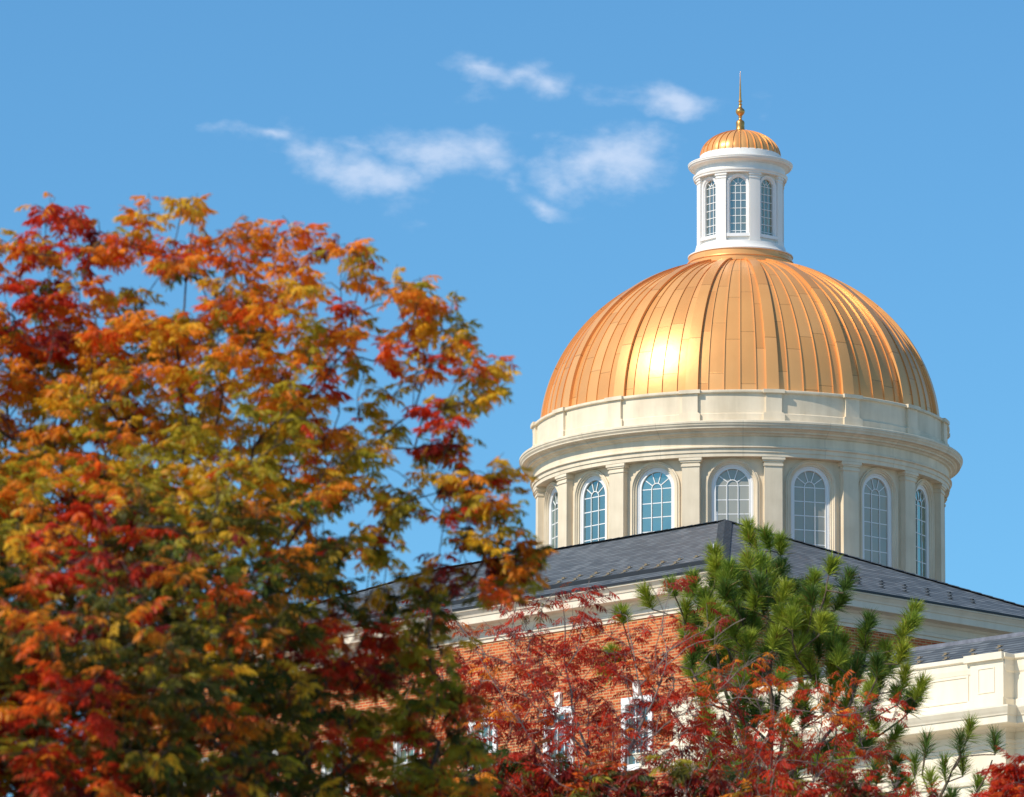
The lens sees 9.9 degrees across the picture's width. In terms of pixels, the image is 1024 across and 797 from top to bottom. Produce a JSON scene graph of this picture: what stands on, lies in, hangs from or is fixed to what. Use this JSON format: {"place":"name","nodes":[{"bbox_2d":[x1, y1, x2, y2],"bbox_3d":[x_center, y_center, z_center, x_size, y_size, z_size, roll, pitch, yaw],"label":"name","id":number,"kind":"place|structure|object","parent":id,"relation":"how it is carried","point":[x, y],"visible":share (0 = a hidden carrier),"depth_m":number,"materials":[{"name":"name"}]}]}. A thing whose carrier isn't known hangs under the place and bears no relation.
{"place":"outdoors","nodes":[
{"label":"outdoors","id":0,"kind":"place"},
{"bbox_2d":[0,0,1023,796],"label":"sky","id":1,"kind":"structure","parent":0,"point":[532,158],"materials":[{"name":"blue"}]},
{"bbox_2d":[110,75,1023,796],"bbox_3d":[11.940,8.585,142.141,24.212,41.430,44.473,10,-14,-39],"label":"library building","id":2,"kind":"structure","parent":0,"point":[726,375],"depth_m":153.76,"materials":[{"name":"beige stone"}]},
{"bbox_2d":[321,740,350,790],"bbox_3d":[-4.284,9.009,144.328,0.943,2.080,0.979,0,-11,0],"label":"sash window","id":3,"kind":"structure","parent":2,"relation":"in","point":[324,770],"depth_m":144.55,"materials":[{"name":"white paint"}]},
{"bbox_2d":[391,736,421,796],"bbox_3d":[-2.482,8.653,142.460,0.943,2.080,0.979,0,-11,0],"label":"sash window","id":4,"kind":"structure","parent":2,"relation":"in","point":[399,746],"depth_m":142.72,"materials":[{"name":"white paint"}]},
{"bbox_2d":[468,706,497,769],"bbox_3d":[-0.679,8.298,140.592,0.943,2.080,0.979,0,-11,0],"label":"sash window","id":5,"kind":"structure","parent":2,"relation":"in","point":[492,733],"depth_m":140.61,"materials":[{"name":"white paint"}]},
{"bbox_2d":[544,482,557,547],"bbox_3d":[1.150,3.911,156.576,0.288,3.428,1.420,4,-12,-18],"label":"arched window","id":6,"kind":"structure","parent":2,"relation":"in","point":[551,496],"depth_m":157.09,"materials":[{"name":"white glass"}]},
{"bbox_2d":[543,692,574,776],"bbox_3d":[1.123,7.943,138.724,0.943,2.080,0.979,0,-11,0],"label":"sash window","id":7,"kind":"structure","parent":2,"relation":"in","point":[558,700],"depth_m":138.80,"materials":[{"name":"white paint"}]},
{"bbox_2d":[574,470,608,544],"bbox_3d":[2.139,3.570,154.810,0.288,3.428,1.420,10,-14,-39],"label":"arched window","id":8,"kind":"structure","parent":2,"relation":"in","point":[591,495],"depth_m":155.07,"materials":[{"name":"blue glass"}]},
{"bbox_2d":[618,681,652,770],"bbox_3d":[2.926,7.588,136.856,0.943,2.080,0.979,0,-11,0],"label":"sash window","id":9,"kind":"structure","parent":2,"relation":"in","point":[624,701],"depth_m":136.92,"materials":[{"name":"white glass"}]},
{"bbox_2d":[630,461,679,534],"bbox_3d":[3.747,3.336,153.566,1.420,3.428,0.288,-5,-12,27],"label":"arched window","id":10,"kind":"structure","parent":2,"relation":"in","point":[655,486],"depth_m":153.79,"materials":[{"name":"blue glass"}]},
{"bbox_2d":[701,177,715,240],"bbox_3d":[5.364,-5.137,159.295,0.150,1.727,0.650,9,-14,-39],"label":"lantern window","id":11,"kind":"structure","parent":2,"relation":"in","point":[709,184],"depth_m":159.37,"materials":[{"name":"blue glass"}]},
{"bbox_2d":[705,458,759,527],"bbox_3d":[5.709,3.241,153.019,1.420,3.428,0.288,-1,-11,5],"label":"arched window","id":12,"kind":"structure","parent":2,"relation":"in","point":[732,486],"depth_m":153.19,"materials":[{"name":"blue glass"}]},
{"bbox_2d":[726,173,749,236],"bbox_3d":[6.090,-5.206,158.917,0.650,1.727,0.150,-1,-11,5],"label":"lantern window","id":13,"kind":"structure","parent":2,"relation":"in","point":[737,184],"depth_m":158.95,"materials":[{"name":"blue glass"}]},
{"bbox_2d":[760,176,777,239],"bbox_3d":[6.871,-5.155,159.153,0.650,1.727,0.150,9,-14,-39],"label":"lantern window","id":14,"kind":"structure","parent":2,"relation":"in","point":[768,190],"depth_m":159.22,"materials":[{"name":"blue glass"}]},
{"bbox_2d":[785,460,836,550],"bbox_3d":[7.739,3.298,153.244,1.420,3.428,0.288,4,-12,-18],"label":"arched window","id":15,"kind":"structure","parent":2,"relation":"in","point":[810,486],"depth_m":153.38,"materials":[{"name":"blue glass"}]},
{"bbox_2d":[859,467,897,568],"bbox_3d":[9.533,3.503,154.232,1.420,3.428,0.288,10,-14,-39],"label":"arched window","id":16,"kind":"structure","parent":2,"relation":"in","point":[878,493],"depth_m":154.39,"materials":[{"name":"blue glass"}]},
{"bbox_2d":[915,479,934,579],"bbox_3d":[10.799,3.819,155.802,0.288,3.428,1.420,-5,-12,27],"label":"arched window","id":17,"kind":"structure","parent":2,"relation":"in","point":[925,532],"depth_m":156.18,"materials":[{"name":"blue glass"}]},
{"label":"plaza","id":18,"kind":"structure","parent":0,"visible":0},
{"bbox_2d":[0,192,558,796],"bbox_3d":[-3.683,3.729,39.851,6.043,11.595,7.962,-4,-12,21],"label":"autumn tree","id":19,"kind":"object","parent":18,"relation":"on","point":[150,562],"visible":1,"depth_m":41.82,"materials":[{"name":"orange plant"}]},
{"bbox_2d":[376,575,941,796],"bbox_3d":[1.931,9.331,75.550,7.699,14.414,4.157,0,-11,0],"label":"red tree","id":20,"kind":"object","parent":18,"relation":"on","point":[501,719],"visible":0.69,"depth_m":76.46,"materials":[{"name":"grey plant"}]},
{"bbox_2d":[384,727,950,796],"bbox_3d":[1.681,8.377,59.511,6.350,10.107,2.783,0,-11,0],"label":"sumac tree","id":21,"kind":"object","parent":18,"relation":"on","point":[581,785],"visible":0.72,"depth_m":60.21,"materials":[{"name":"red plant"}]},
{"bbox_2d":[595,513,935,796],"bbox_3d":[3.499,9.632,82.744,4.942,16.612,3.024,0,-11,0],"label":"pine tree","id":22,"kind":"object","parent":18,"relation":"on","point":[798,625],"visible":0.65,"depth_m":83.48,"materials":[{"name":"green plant"}]},
{"bbox_2d":[884,712,1009,796],"bbox_3d":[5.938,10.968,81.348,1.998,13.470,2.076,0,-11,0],"label":"pine tree","id":23,"kind":"object","parent":18,"relation":"on","point":[962,759],"visible":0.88,"depth_m":82.49,"materials":[{"name":"green plant"}]},
{"bbox_2d":[970,745,1023,796],"bbox_3d":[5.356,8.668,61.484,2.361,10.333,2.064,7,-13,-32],"label":"red tree","id":24,"kind":"object","parent":18,"relation":"on","point":[1005,781],"visible":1,"depth_m":62.29,"materials":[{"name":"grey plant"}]}
]}

